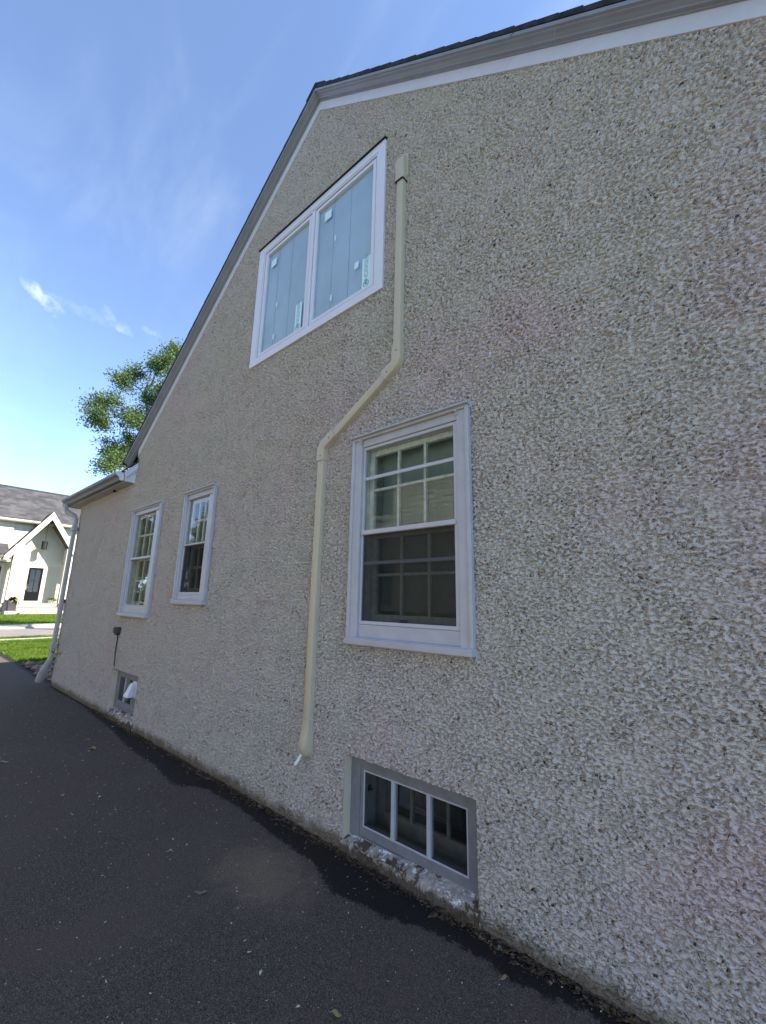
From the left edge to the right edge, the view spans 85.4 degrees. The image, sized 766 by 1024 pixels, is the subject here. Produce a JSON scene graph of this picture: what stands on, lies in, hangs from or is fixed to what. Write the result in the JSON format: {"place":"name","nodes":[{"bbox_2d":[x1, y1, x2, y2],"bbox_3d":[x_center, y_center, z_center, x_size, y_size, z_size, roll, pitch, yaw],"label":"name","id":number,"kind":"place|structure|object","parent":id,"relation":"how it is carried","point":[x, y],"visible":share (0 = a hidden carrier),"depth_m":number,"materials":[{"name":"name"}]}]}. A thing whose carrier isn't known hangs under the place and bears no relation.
{"place":"outdoors","nodes":[
{"label":"outdoors","id":0,"kind":"place"},
{"bbox_2d":[0,637,50,640],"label":"pavement","id":1,"kind":"structure","parent":0,"point":[25,638],"depth_m":13.64,"materials":[{"name":"concrete"}]},
{"bbox_2d":[0,637,58,664],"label":"grass","id":2,"kind":"structure","parent":0,"point":[25,650],"depth_m":10.78,"materials":[{"name":"green plant"}]},
{"bbox_2d":[0,634,58,638],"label":"grass","id":3,"kind":"structure","parent":0,"point":[23,636],"depth_m":14.02,"materials":[{"name":"green plant"}]},
{"bbox_2d":[0,627,60,637],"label":"street","id":4,"kind":"structure","parent":0,"point":[25,632],"depth_m":16.26,"materials":[{"name":"grey asphalt"}]},
{"bbox_2d":[0,623,61,628],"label":"pavement","id":5,"kind":"structure","parent":0,"point":[15,626],"depth_m":18.44,"materials":[{"name":"concrete"}]},
{"bbox_2d":[0,614,62,624],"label":"grass","id":6,"kind":"structure","parent":0,"point":[6,619],"depth_m":23.55,"materials":[{"name":"green plant"}]},
{"bbox_2d":[21,659,54,679],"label":"gravel","id":7,"kind":"structure","parent":0,"point":[34,667],"depth_m":8.22,"materials":[{"name":"grey gravel"}]},
{"bbox_2d":[0,0,599,494],"label":"sky","id":8,"kind":"structure","parent":0,"point":[139,139],"materials":[{"name":"blue"}]},
{"bbox_2d":[0,653,630,1023],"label":"driveway","id":9,"kind":"structure","parent":0,"point":[148,920],"depth_m":1.93,"materials":[{"name":"black asphalt"}]},
{"bbox_2d":[1,694,601,1023],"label":"grit","id":10,"kind":"object","parent":9,"relation":"on","point":[260,972],"visible":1,"depth_m":1.99,"materials":[{"name":"grey gravel"}]},
{"bbox_2d":[329,1009,341,1016],"bbox_3d":[-0.170,1.786,1.479,0.050,0.014,0.017,0,-12,6],"label":"fallen leaf","id":11,"kind":"object","parent":9,"relation":"on","point":[336,1012],"visible":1,"depth_m":1.48,"materials":[{"name":"plant"}]},
{"bbox_2d":[87,709,647,1023],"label":"leaf litter","id":12,"kind":"object","parent":9,"relation":"on","point":[539,968],"visible":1,"depth_m":1.99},
{"label":"ground","id":13,"kind":"structure","parent":0,"visible":0},
{"bbox_2d":[0,484,80,613],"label":"farmhouse","id":14,"kind":"object","parent":13,"relation":"on","point":[31,574],"visible":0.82,"depth_m":32.20,"materials":[{"name":"white paint"}]},
{"bbox_2d":[0,563,4,583],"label":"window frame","id":15,"kind":"structure","parent":14,"relation":"in","point":[2,568],"depth_m":30.62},
{"bbox_2d":[20,565,45,602],"bbox_3d":[-26.901,5.546,31.937,0.177,2.800,1.140,-9,-16,40],"label":"door","id":16,"kind":"structure","parent":14,"relation":"in","point":[34,577],"depth_m":31.92,"materials":[{"name":"clear glass"}]},
{"bbox_2d":[41,524,48,549],"bbox_3d":[-26.171,1.661,32.307,0.420,2.520,0.420,-9,-16,40],"label":"pendant lamp","id":17,"kind":"object","parent":14,"relation":"hanging from","point":[44,545],"visible":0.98,"depth_m":32.01,"materials":[{"name":"grey metal"}]},
{"bbox_2d":[47,597,56,602],"bbox_3d":[-25.354,6.761,31.833,0.892,0.442,0.957,10,-15,-35],"label":"planter","id":18,"kind":"object","parent":14,"relation":"on","point":[51,600],"visible":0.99,"depth_m":31.72,"materials":[{"name":"white plant"}]},
{"bbox_2d":[71,337,185,476],"bbox_3d":[-9.371,-1.776,18.236,6.400,13.886,6.397,5,-13,-18],"label":"street tree","id":19,"kind":"object","parent":13,"relation":"on","point":[114,454],"visible":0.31,"depth_m":16.61,"materials":[{"name":"green plant"}]},
{"bbox_2d":[51,0,765,1023],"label":"stucco house","id":20,"kind":"structure","parent":13,"relation":"on","point":[539,726],"depth_m":2.20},
{"bbox_2d":[35,504,78,682],"bbox_3d":[-5.517,1.324,7.061,0.388,2.992,0.144,-3,-13,17],"label":"downspout","id":21,"kind":"object","parent":20,"relation":"attached to","point":[43,672],"visible":1,"depth_m":6.96,"materials":[{"name":"metal"}]},
{"bbox_2d":[113,627,121,665],"bbox_3d":[-3.353,1.702,5.196,0.125,0.509,0.078,-9,-16,40],"label":"junction box","id":22,"kind":"object","parent":20,"relation":"attached to","point":[117,631],"visible":0.98,"depth_m":5.20,"materials":[{"name":"black plastic"}]},
{"bbox_2d":[113,670,137,714],"bbox_3d":[-2.876,2.175,5.079,0.825,0.462,0.440,-9,-16,40],"label":"window","id":23,"kind":"structure","parent":20,"relation":"in","point":[124,679],"depth_m":5.06,"materials":[{"name":"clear glass"}]},
{"bbox_2d":[123,681,136,698],"bbox_3d":[-2.917,2.057,4.789,0.114,0.180,0.097,-9,-16,40],"label":"vent hood","id":24,"kind":"object","parent":20,"relation":"attached to","point":[130,692],"visible":1,"depth_m":4.77,"materials":[{"name":"white plastic"}]},
{"bbox_2d":[116,501,165,618],"bbox_3d":[-2.853,0.632,5.333,0.921,1.391,0.564,-9,-16,40],"label":"window","id":25,"kind":"structure","parent":20,"relation":"in","point":[143,544],"depth_m":5.33,"materials":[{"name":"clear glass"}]},
{"bbox_2d":[170,483,219,605],"bbox_3d":[-1.785,0.377,4.459,0.689,1.218,0.564,-9,-16,40],"label":"window","id":26,"kind":"structure","parent":20,"relation":"in","point":[190,587],"depth_m":4.33,"materials":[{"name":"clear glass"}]},
{"bbox_2d":[249,135,387,369],"bbox_3d":[-0.650,-2.238,3.775,1.778,1.428,0.068,-9,-16,40],"label":"window","id":27,"kind":"structure","parent":20,"relation":"in","point":[328,260],"depth_m":3.67,"materials":[{"name":"clear glass"}]},
{"bbox_2d":[294,153,408,765],"bbox_3d":[-0.189,-0.539,2.937,0.853,4.403,0.095,-9,-16,40],"label":"pipe cover","id":28,"kind":"object","parent":20,"relation":"attached to","point":[391,369],"visible":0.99,"depth_m":2.93,"materials":[{"name":"beige plastic"}]},
{"bbox_2d":[344,400,476,657],"bbox_3d":[0.256,0.136,2.666,0.930,1.413,0.464,-9,-16,40],"label":"window","id":29,"kind":"structure","parent":20,"relation":"in","point":[411,562],"depth_m":2.55,"materials":[{"name":"clear glass"}]},
{"bbox_2d":[350,756,478,895],"bbox_3d":[0.326,1.682,2.472,0.980,0.540,0.570,-9,-16,40],"label":"window","id":30,"kind":"structure","parent":20,"relation":"in","point":[432,827],"depth_m":2.33,"materials":[{"name":"clear glass"}]},
{"label":"flower bed","id":31,"kind":"structure","parent":0,"visible":0},
{"bbox_2d":[2,611,17,613],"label":"stone block","id":32,"kind":"structure","parent":31,"relation":"on","point":[10,612],"depth_m":29.11,"materials":[{"name":"white stone"}]},
{"bbox_2d":[6,596,20,610],"bbox_3d":[-26.328,6.493,29.492,0.981,1.047,0.829,-9,-16,40],"label":"planter","id":33,"kind":"object","parent":32,"relation":"on","point":[12,603],"visible":1,"depth_m":29.36,"materials":[{"name":"grey stone"}]}
]}

